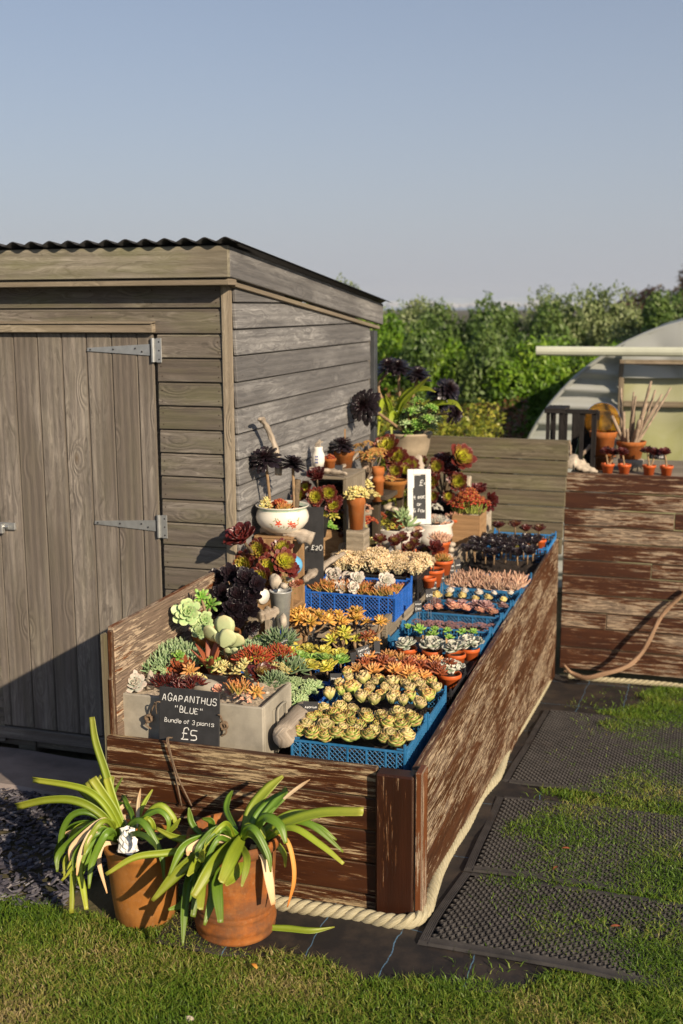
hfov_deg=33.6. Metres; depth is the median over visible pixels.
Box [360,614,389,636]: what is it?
branching aeonium
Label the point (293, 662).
blue chalksticks
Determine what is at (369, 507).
succulent
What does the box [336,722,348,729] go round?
houseleek
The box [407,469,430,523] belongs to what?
framed chalkboard
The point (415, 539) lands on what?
potted aeonium
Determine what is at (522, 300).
hills
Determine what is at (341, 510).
glass bottle
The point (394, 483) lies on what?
terracotta pot
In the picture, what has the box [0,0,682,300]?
sky
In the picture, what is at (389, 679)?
houseleek
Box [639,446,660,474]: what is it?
potted aeonium
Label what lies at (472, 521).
pine box
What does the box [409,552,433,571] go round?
stonecrop clump
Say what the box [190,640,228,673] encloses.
bronze aloe
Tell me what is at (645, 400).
driftwood stick
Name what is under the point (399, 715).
houseleek
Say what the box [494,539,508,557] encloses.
aeonium seedling
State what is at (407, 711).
houseleek
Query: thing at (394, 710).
houseleek
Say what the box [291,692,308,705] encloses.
succulent clump
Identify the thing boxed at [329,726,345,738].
houseleek
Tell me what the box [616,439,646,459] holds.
stick pot
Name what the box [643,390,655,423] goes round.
driftwood stick
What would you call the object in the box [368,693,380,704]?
houseleek
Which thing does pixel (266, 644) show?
blue chalksticks
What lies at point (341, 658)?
aeonium
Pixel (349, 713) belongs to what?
houseleek
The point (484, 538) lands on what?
aeonium seedling
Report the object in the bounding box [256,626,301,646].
blue chalksticks
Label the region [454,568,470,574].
spiky succulent
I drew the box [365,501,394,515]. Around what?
driftwood piece
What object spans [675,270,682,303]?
brown tree
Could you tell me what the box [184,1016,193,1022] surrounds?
pebble
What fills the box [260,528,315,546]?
driftwood plank
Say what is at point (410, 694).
houseleek
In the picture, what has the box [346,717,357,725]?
houseleek
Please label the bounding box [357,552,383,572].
stonecrop clump
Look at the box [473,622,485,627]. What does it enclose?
stonecrop clump
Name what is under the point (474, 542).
aeonium seedling
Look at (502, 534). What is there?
aeonium seedling
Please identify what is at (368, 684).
houseleek
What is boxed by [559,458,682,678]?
display box
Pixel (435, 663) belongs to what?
stonecrop
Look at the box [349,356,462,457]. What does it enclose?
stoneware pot
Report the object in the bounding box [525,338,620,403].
hedge shrub
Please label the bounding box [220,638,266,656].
blue chalksticks
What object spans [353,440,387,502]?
succulent plant
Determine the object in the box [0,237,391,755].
garden shed
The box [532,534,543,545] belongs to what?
aeonium seedling
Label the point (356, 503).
terracotta pot
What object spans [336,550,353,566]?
stonecrop clump
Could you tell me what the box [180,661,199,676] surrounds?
stonecrop
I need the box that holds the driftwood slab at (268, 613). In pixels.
[257,606,279,623]
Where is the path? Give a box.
[0,747,102,798]
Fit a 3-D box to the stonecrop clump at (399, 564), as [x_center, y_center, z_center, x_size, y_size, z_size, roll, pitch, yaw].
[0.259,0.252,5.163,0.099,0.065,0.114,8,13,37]
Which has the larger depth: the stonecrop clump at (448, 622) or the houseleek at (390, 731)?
the stonecrop clump at (448, 622)
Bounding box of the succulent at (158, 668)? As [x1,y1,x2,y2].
[146,666,170,676]
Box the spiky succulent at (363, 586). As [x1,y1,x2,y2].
[357,581,373,594]
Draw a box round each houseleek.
[295,725,305,736]
[299,717,314,729]
[305,725,321,739]
[306,712,317,720]
[312,710,321,719]
[313,718,333,728]
[316,728,331,742]
[318,702,330,712]
[319,714,331,719]
[323,686,335,699]
[325,707,342,716]
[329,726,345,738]
[330,700,347,710]
[331,712,347,723]
[334,677,344,685]
[335,683,346,695]
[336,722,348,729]
[341,666,351,673]
[341,726,361,741]
[342,692,351,701]
[343,672,353,680]
[343,679,358,694]
[343,709,354,717]
[344,703,359,714]
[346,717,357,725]
[351,723,362,730]
[354,719,366,728]
[355,670,369,684]
[355,688,368,702]
[357,708,372,716]
[359,712,373,723]
[360,728,376,739]
[364,681,374,691]
[364,688,371,694]
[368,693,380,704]
[368,725,382,735]
[370,677,378,685]
[370,720,382,728]
[374,674,384,683]
[374,709,386,716]
[374,713,387,719]
[375,689,385,700]
[378,733,390,742]
[380,682,389,691]
[380,715,398,727]
[381,727,396,736]
[384,675,398,684]
[386,691,398,703]
[386,705,404,715]
[387,682,399,691]
[387,734,405,746]
[392,712,406,718]
[392,718,411,730]
[397,694,407,705]
[397,727,415,740]
[400,678,410,687]
[404,623,411,628]
[404,682,415,690]
[404,690,415,701]
[404,709,414,715]
[405,712,422,726]
[407,671,419,682]
[412,623,426,633]
[413,695,426,708]
[414,677,425,688]
[417,684,428,696]
[422,688,435,701]
[425,630,438,635]
[425,675,436,686]
[430,625,438,630]
[431,681,441,692]
[443,626,452,632]
[444,633,454,638]
[456,627,466,633]
[467,628,477,633]
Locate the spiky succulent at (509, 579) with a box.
[500,576,513,584]
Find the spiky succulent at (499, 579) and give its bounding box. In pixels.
[493,576,504,583]
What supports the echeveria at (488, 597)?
in the plant crate at (514, 600)
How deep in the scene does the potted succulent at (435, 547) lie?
5.36 m
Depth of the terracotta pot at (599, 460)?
6.90 m
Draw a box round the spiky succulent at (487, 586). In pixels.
[479,577,493,590]
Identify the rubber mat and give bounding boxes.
[416,872,682,994]
[463,796,682,899]
[502,709,682,804]
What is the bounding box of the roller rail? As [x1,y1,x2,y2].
[536,346,682,356]
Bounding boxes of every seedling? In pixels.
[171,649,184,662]
[459,543,471,560]
[468,535,480,541]
[468,540,479,556]
[471,544,481,561]
[478,540,487,558]
[479,536,489,540]
[480,547,490,563]
[486,533,496,547]
[486,539,498,556]
[487,547,499,564]
[488,536,499,539]
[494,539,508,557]
[495,533,508,536]
[496,536,508,553]
[498,544,512,562]
[507,536,520,541]
[507,541,517,558]
[510,546,523,565]
[515,538,526,543]
[518,543,528,558]
[520,533,531,538]
[521,545,536,564]
[525,536,541,554]
[531,544,538,560]
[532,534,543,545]
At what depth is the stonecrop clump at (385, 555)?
5.25 m
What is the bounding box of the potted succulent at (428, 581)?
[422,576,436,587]
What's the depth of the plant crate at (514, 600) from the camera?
5.51 m
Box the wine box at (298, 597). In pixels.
[254,533,304,633]
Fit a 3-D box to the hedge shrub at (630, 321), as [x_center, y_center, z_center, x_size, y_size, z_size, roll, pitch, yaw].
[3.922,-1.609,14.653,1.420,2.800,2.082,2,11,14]
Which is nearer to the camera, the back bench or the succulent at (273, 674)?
the succulent at (273, 674)
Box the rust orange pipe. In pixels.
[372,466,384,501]
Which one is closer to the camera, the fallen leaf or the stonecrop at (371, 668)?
the fallen leaf
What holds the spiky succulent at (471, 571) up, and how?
in the plant crate at (496, 596)
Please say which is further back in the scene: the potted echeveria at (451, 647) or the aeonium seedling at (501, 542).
the aeonium seedling at (501, 542)
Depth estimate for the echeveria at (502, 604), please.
5.20 m
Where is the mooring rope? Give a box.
[275,680,550,929]
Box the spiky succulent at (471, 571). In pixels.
[464,566,484,576]
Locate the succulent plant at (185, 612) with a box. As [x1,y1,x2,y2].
[171,589,240,675]
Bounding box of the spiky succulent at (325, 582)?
[313,578,336,591]
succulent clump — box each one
[286,675,303,687]
[291,683,298,692]
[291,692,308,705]
[296,686,318,694]
[300,678,324,688]
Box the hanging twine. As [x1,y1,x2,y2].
[166,737,191,805]
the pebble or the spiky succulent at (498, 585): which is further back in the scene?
the spiky succulent at (498, 585)
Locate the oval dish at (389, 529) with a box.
[381,515,424,549]
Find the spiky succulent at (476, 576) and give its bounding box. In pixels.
[466,573,482,582]
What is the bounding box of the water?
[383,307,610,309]
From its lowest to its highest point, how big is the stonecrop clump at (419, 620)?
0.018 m
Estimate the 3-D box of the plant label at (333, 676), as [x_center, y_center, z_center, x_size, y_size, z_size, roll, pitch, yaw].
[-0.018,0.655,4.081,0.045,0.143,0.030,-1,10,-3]
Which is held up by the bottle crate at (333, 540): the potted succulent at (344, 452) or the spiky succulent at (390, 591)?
the potted succulent at (344, 452)
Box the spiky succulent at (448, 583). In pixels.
[444,577,456,586]
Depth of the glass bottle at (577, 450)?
6.91 m
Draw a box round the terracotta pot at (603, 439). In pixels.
[589,430,616,455]
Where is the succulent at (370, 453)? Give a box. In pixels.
[361,449,384,458]
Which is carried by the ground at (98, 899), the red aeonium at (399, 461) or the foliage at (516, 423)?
the foliage at (516, 423)
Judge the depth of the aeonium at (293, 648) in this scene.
4.42 m
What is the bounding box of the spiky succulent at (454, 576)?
[447,570,466,581]
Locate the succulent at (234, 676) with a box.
[227,671,245,682]
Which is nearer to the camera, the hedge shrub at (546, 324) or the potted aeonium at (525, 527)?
the potted aeonium at (525, 527)
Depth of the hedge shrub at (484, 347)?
12.61 m
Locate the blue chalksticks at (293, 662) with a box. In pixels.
[268,652,312,677]
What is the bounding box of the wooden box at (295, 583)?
[286,577,304,643]
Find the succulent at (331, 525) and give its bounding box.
[327,520,337,529]
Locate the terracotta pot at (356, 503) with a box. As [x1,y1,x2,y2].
[343,485,369,529]
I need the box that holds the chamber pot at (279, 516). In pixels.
[248,446,308,533]
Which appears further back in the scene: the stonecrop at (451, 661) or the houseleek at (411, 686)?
the stonecrop at (451, 661)
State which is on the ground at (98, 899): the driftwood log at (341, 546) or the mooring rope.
the mooring rope
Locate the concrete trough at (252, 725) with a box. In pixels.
[123,672,291,752]
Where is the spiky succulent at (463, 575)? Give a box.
[455,571,475,582]
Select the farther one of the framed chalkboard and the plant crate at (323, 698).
the framed chalkboard
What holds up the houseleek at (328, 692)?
in the plant crate at (436, 714)
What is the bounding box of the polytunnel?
[505,318,682,600]
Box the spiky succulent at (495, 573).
[489,570,503,578]
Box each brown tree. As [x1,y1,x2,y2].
[615,283,682,314]
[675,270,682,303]
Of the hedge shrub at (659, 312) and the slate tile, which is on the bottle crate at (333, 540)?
the slate tile
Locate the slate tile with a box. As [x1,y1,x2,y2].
[315,465,342,481]
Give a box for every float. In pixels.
[279,613,286,627]
[295,556,302,572]
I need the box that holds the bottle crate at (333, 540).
[312,468,364,575]
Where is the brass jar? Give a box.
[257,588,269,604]
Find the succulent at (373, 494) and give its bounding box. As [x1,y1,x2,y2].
[367,489,380,496]
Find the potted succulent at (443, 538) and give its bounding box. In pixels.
[427,530,452,556]
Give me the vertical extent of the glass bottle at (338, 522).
0.065 m
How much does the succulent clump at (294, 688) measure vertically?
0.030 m
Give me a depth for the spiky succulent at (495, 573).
5.75 m
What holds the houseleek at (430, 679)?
in the plant crate at (436, 714)
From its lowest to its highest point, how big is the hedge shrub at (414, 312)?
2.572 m
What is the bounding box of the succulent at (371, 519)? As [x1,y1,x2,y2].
[365,515,378,523]
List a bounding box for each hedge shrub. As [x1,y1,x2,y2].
[337,272,438,401]
[361,308,408,505]
[374,323,478,462]
[379,298,455,402]
[387,312,537,437]
[417,296,524,370]
[457,333,576,472]
[458,290,596,381]
[513,281,631,376]
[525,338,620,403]
[596,279,681,343]
[640,287,682,332]
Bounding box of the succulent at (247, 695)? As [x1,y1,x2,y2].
[233,690,252,702]
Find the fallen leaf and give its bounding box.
[272,925,334,933]
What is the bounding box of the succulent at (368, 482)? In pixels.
[365,478,374,487]
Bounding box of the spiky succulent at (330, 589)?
[322,582,336,592]
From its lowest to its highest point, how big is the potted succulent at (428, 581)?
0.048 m
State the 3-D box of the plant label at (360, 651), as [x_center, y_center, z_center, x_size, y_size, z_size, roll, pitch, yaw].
[0.094,0.577,4.357,0.079,0.130,0.035,3,11,17]
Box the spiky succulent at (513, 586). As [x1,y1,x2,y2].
[503,580,523,590]
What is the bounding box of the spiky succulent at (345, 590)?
[333,578,348,593]
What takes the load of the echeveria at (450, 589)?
in the plant crate at (514, 600)
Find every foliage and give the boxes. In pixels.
[377,388,529,523]
[377,396,508,524]
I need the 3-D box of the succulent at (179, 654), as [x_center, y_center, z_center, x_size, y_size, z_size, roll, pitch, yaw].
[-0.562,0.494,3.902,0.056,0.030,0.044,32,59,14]
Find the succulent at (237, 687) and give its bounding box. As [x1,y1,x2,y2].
[223,676,250,695]
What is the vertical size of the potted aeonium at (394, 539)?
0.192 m
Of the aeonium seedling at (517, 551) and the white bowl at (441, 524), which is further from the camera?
the white bowl at (441, 524)
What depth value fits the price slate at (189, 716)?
3.64 m
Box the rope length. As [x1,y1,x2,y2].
[567,674,682,688]
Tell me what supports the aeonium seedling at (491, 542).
in the plant crate at (500, 565)
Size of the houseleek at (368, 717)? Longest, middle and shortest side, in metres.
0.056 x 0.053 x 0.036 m
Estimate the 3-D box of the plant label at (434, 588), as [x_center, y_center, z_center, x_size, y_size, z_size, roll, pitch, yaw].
[0.428,0.383,5.257,0.034,0.130,0.015,-5,11,-25]
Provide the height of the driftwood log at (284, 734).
0.090 m
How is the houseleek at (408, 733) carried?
in the plant crate at (377, 752)
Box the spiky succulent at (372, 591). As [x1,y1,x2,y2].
[363,584,377,595]
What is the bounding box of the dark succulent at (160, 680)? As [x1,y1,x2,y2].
[147,672,182,686]
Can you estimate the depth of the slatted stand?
4.35 m
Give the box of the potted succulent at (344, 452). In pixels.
[329,429,355,467]
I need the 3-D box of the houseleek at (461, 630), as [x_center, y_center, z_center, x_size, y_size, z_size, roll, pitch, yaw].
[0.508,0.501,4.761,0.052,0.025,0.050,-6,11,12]
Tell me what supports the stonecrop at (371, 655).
in the plant crate at (452, 694)
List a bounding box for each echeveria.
[126,669,146,692]
[212,684,221,691]
[225,684,234,694]
[325,567,341,583]
[335,581,347,592]
[340,571,354,583]
[347,581,358,593]
[348,571,364,583]
[374,581,384,590]
[379,572,395,586]
[384,655,402,677]
[395,636,417,655]
[419,635,445,658]
[423,604,432,609]
[429,597,440,605]
[432,590,441,597]
[434,603,443,608]
[437,658,465,690]
[441,638,466,662]
[446,587,454,592]
[446,601,461,608]
[457,599,468,604]
[458,592,465,597]
[458,634,484,660]
[459,604,470,610]
[461,587,468,592]
[469,599,479,607]
[474,588,482,594]
[474,606,485,612]
[477,600,493,607]
[484,594,492,599]
[486,607,497,614]
[497,602,508,607]
[499,596,506,601]
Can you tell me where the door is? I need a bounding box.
[0,333,167,735]
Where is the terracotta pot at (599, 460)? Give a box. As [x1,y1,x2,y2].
[595,455,615,469]
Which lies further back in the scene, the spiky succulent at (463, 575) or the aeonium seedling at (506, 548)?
the aeonium seedling at (506, 548)
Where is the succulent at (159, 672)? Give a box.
[156,666,179,676]
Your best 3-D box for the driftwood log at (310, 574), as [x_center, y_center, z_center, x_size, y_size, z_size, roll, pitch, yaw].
[-0.092,0.248,5.028,0.069,0.059,0.465,4,11,21]
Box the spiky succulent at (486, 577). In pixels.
[477,573,494,581]
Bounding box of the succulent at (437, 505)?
[431,503,443,510]
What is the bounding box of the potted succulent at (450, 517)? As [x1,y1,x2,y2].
[445,512,461,522]
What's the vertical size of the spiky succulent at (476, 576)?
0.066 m
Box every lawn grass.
[0,886,682,1023]
[468,682,682,950]
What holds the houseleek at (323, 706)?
in the plant crate at (377, 752)
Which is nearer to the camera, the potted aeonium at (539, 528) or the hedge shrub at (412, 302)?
the potted aeonium at (539, 528)
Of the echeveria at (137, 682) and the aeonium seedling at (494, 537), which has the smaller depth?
the echeveria at (137, 682)
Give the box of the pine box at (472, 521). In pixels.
[446,487,490,545]
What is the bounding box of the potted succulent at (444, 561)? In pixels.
[434,552,452,575]
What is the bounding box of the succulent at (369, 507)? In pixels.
[365,504,373,511]
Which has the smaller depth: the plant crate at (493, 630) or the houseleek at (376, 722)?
the houseleek at (376, 722)
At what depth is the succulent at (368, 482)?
5.72 m
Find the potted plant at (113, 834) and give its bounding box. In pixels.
[14,717,181,928]
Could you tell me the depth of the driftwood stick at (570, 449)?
6.87 m
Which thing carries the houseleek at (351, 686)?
in the plant crate at (436, 714)
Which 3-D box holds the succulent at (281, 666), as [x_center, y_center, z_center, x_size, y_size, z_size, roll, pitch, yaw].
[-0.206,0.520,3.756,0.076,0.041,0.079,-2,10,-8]
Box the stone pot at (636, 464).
[618,458,643,470]
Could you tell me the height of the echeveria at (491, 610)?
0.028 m
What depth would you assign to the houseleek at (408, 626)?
4.84 m
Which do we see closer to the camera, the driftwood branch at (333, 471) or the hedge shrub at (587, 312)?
the driftwood branch at (333, 471)
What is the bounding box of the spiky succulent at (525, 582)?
[505,575,530,588]
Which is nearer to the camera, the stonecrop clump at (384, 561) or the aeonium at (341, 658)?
the aeonium at (341, 658)
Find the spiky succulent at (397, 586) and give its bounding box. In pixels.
[389,583,403,591]
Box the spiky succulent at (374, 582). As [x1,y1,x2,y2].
[364,578,377,587]
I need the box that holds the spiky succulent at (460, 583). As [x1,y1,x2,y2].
[451,577,471,587]
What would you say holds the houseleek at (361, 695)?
in the plant crate at (436, 714)
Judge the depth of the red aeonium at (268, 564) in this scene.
4.51 m
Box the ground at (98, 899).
[0,309,682,1023]
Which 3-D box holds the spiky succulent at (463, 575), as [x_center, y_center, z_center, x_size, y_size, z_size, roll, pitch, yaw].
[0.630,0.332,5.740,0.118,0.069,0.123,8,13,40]
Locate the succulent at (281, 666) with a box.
[271,662,290,673]
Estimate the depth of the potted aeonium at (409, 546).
5.56 m
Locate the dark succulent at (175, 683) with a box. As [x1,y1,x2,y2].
[166,678,192,688]
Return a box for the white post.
[458,476,470,492]
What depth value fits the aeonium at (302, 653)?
4.33 m
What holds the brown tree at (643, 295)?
on the ground at (98, 899)
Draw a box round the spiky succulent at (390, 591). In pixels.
[381,586,399,596]
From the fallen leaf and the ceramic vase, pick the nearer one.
the fallen leaf
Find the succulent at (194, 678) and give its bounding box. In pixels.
[180,673,209,688]
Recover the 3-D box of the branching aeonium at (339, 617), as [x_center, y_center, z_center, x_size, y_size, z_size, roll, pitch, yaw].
[-0.023,0.486,4.685,0.133,0.175,0.122,3,11,17]
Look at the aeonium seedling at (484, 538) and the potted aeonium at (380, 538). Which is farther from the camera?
the aeonium seedling at (484, 538)
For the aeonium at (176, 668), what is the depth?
3.89 m
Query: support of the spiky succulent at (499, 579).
in the plant crate at (496, 596)
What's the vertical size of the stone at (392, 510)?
0.034 m
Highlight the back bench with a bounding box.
[366,466,428,546]
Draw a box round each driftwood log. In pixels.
[273,701,307,747]
[302,551,345,582]
[329,542,345,567]
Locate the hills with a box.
[382,293,636,307]
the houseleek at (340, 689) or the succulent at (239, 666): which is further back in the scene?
the houseleek at (340, 689)
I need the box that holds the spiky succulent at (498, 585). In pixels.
[488,579,508,590]
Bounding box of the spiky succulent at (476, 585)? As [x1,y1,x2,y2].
[468,578,485,588]
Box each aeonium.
[169,654,191,675]
[208,562,265,636]
[223,521,299,590]
[247,661,276,682]
[286,642,303,652]
[289,603,336,642]
[291,466,343,537]
[293,650,308,659]
[299,642,317,652]
[303,658,319,675]
[308,652,320,661]
[312,644,332,654]
[314,652,331,659]
[315,658,337,677]
[321,625,353,647]
[323,608,349,647]
[329,647,347,655]
[331,653,350,670]
[344,605,365,648]
[349,629,381,647]
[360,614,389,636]
[372,434,419,478]
[373,533,386,544]
[387,534,402,550]
[396,531,408,552]
[401,541,416,576]
[408,529,422,551]
[408,537,419,555]
[416,544,430,552]
[471,482,498,511]
[491,521,505,551]
[507,520,521,540]
[519,524,532,532]
[532,524,546,552]
[599,446,619,473]
[616,447,630,473]
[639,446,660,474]
[658,447,673,475]
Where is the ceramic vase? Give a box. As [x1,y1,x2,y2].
[312,439,324,466]
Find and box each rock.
[193,677,222,692]
[269,574,281,589]
[280,582,287,588]
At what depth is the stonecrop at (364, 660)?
4.28 m
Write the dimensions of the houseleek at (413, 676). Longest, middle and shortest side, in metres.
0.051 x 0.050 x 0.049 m
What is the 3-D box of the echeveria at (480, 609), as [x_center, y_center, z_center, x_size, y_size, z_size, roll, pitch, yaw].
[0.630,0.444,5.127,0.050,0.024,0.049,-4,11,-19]
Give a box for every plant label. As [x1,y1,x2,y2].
[277,627,296,650]
[303,701,317,738]
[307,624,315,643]
[330,673,341,687]
[349,620,365,639]
[350,652,356,677]
[356,644,374,675]
[373,641,379,657]
[414,600,421,622]
[425,589,431,617]
[430,581,436,607]
[440,573,443,598]
[450,563,453,586]
[455,559,460,568]
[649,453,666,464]
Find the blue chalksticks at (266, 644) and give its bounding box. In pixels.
[251,636,282,658]
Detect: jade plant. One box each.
[231,644,276,664]
[262,642,295,661]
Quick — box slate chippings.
[0,787,106,908]
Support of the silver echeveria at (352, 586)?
in the plant crate at (398, 604)
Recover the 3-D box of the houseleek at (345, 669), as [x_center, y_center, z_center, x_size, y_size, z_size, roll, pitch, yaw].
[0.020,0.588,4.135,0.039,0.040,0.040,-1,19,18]
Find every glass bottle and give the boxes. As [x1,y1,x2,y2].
[330,514,342,531]
[333,526,343,537]
[334,482,344,498]
[338,502,344,514]
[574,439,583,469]
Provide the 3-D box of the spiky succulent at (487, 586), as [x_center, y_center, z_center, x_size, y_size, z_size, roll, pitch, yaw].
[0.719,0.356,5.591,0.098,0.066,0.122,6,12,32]
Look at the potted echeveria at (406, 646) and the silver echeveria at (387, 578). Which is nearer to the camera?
the potted echeveria at (406, 646)
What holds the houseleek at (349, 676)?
in the plant crate at (436, 714)
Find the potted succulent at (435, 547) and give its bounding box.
[421,539,444,586]
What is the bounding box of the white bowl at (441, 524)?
[415,514,453,546]
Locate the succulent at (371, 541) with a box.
[369,536,377,547]
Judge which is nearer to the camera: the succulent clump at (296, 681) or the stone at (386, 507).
the succulent clump at (296, 681)
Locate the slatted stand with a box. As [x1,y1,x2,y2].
[248,612,275,664]
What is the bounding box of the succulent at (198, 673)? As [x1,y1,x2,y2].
[186,672,207,678]
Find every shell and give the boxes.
[146,670,154,690]
[568,454,597,472]
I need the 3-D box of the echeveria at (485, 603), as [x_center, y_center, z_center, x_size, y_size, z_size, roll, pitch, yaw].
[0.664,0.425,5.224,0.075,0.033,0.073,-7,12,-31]
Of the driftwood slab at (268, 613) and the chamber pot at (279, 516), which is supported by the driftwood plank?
the chamber pot at (279, 516)
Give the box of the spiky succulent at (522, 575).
[507,571,528,579]
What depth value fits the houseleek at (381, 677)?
4.08 m
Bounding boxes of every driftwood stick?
[257,417,281,475]
[569,440,571,454]
[583,444,590,455]
[610,415,622,441]
[620,388,621,441]
[622,411,625,441]
[626,428,628,441]
[629,392,633,425]
[629,396,636,441]
[630,412,634,441]
[631,419,640,441]
[633,403,647,441]
[637,394,662,441]
[639,381,651,419]
[639,387,670,441]
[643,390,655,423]
[645,405,658,426]
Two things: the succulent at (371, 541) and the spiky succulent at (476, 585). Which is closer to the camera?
the spiky succulent at (476, 585)
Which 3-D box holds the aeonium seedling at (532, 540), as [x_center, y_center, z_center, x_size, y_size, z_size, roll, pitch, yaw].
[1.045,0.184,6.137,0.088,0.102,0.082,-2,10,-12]
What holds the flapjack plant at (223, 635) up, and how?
in the concrete trough at (252, 725)
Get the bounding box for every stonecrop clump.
[330,556,352,570]
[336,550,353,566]
[345,556,366,571]
[351,550,366,567]
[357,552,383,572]
[369,546,390,554]
[371,552,396,569]
[373,557,393,572]
[386,553,405,570]
[389,549,401,555]
[390,560,407,574]
[397,551,414,561]
[399,556,414,571]
[404,559,425,575]
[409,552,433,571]
[411,619,423,623]
[414,552,435,564]
[430,620,445,626]
[443,620,454,626]
[449,625,460,632]
[452,621,466,627]
[464,623,475,627]
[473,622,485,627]
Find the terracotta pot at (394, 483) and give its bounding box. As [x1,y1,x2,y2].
[383,475,406,497]
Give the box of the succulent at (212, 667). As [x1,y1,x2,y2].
[200,656,222,672]
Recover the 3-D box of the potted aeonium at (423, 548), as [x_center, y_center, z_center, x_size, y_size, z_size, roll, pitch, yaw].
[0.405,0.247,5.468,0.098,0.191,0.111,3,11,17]
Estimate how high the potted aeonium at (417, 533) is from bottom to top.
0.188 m
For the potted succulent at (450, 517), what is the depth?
6.34 m
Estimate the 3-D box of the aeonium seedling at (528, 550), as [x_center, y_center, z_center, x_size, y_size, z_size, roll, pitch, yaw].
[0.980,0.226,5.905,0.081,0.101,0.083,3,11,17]
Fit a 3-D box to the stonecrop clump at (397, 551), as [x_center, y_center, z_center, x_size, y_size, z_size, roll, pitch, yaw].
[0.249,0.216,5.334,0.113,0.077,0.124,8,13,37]
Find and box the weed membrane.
[153,674,682,994]
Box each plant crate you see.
[241,671,335,707]
[242,660,354,700]
[291,713,426,770]
[298,637,373,674]
[305,574,412,621]
[321,684,446,742]
[332,566,430,601]
[354,662,465,711]
[373,644,479,679]
[388,620,490,658]
[404,610,501,641]
[418,600,511,628]
[431,583,520,615]
[443,569,531,602]
[461,550,545,580]
[484,528,556,562]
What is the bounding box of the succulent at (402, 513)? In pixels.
[393,506,412,521]
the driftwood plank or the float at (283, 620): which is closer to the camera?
the float at (283, 620)
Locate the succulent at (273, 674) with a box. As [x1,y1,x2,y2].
[257,669,290,690]
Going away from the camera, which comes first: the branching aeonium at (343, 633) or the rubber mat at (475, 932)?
the rubber mat at (475, 932)
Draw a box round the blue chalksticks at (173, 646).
[140,636,205,671]
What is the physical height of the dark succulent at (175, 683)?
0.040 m
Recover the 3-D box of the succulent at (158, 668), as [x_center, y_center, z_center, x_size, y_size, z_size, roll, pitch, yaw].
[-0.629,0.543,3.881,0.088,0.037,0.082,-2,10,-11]
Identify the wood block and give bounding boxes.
[346,527,368,580]
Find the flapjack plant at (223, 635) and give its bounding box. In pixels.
[203,615,244,674]
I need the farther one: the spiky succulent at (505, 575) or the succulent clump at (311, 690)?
the spiky succulent at (505, 575)
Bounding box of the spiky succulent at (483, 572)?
[477,569,490,575]
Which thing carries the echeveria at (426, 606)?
in the plant crate at (461, 612)
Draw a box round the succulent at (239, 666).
[228,657,251,677]
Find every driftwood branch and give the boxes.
[309,467,347,475]
[342,452,358,468]
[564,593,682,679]
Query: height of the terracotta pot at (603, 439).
0.147 m
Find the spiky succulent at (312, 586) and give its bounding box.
[308,583,324,590]
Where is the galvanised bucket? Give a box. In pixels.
[269,588,291,628]
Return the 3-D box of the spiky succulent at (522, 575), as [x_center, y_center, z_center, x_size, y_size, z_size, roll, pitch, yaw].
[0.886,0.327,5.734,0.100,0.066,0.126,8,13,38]
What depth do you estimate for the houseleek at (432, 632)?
4.71 m
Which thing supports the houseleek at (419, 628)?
in the plant crate at (395, 636)
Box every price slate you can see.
[155,686,224,746]
[301,507,323,609]
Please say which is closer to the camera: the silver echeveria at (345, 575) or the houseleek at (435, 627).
the houseleek at (435, 627)
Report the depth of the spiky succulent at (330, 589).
4.91 m
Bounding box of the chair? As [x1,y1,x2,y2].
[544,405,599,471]
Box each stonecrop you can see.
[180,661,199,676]
[246,682,264,699]
[347,662,364,678]
[355,656,372,670]
[357,650,376,665]
[363,661,383,677]
[372,653,393,672]
[377,648,395,657]
[381,658,399,674]
[382,661,404,674]
[390,651,409,659]
[396,663,420,678]
[399,655,416,665]
[410,658,430,669]
[411,653,428,660]
[416,669,430,678]
[424,658,444,675]
[427,654,444,661]
[430,665,447,675]
[442,657,457,667]
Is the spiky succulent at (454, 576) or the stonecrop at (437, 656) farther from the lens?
the spiky succulent at (454, 576)
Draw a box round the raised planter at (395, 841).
[100,435,568,914]
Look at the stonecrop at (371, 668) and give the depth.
4.18 m
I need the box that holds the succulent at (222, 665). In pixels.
[212,660,233,674]
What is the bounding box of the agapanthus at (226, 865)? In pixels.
[105,775,363,946]
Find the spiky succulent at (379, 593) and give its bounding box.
[372,583,388,595]
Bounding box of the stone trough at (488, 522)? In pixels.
[486,510,491,533]
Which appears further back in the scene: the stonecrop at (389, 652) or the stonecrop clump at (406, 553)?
the stonecrop clump at (406, 553)
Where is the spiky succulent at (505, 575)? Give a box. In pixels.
[494,569,512,579]
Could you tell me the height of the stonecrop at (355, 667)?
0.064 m
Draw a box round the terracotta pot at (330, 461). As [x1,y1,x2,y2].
[324,454,336,468]
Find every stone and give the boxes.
[382,504,392,510]
[390,507,398,512]
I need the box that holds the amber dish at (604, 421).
[584,402,619,432]
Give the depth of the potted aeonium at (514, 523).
6.54 m
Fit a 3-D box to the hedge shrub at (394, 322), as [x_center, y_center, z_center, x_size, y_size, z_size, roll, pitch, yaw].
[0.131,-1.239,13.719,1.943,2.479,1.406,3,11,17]
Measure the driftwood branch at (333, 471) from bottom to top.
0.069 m

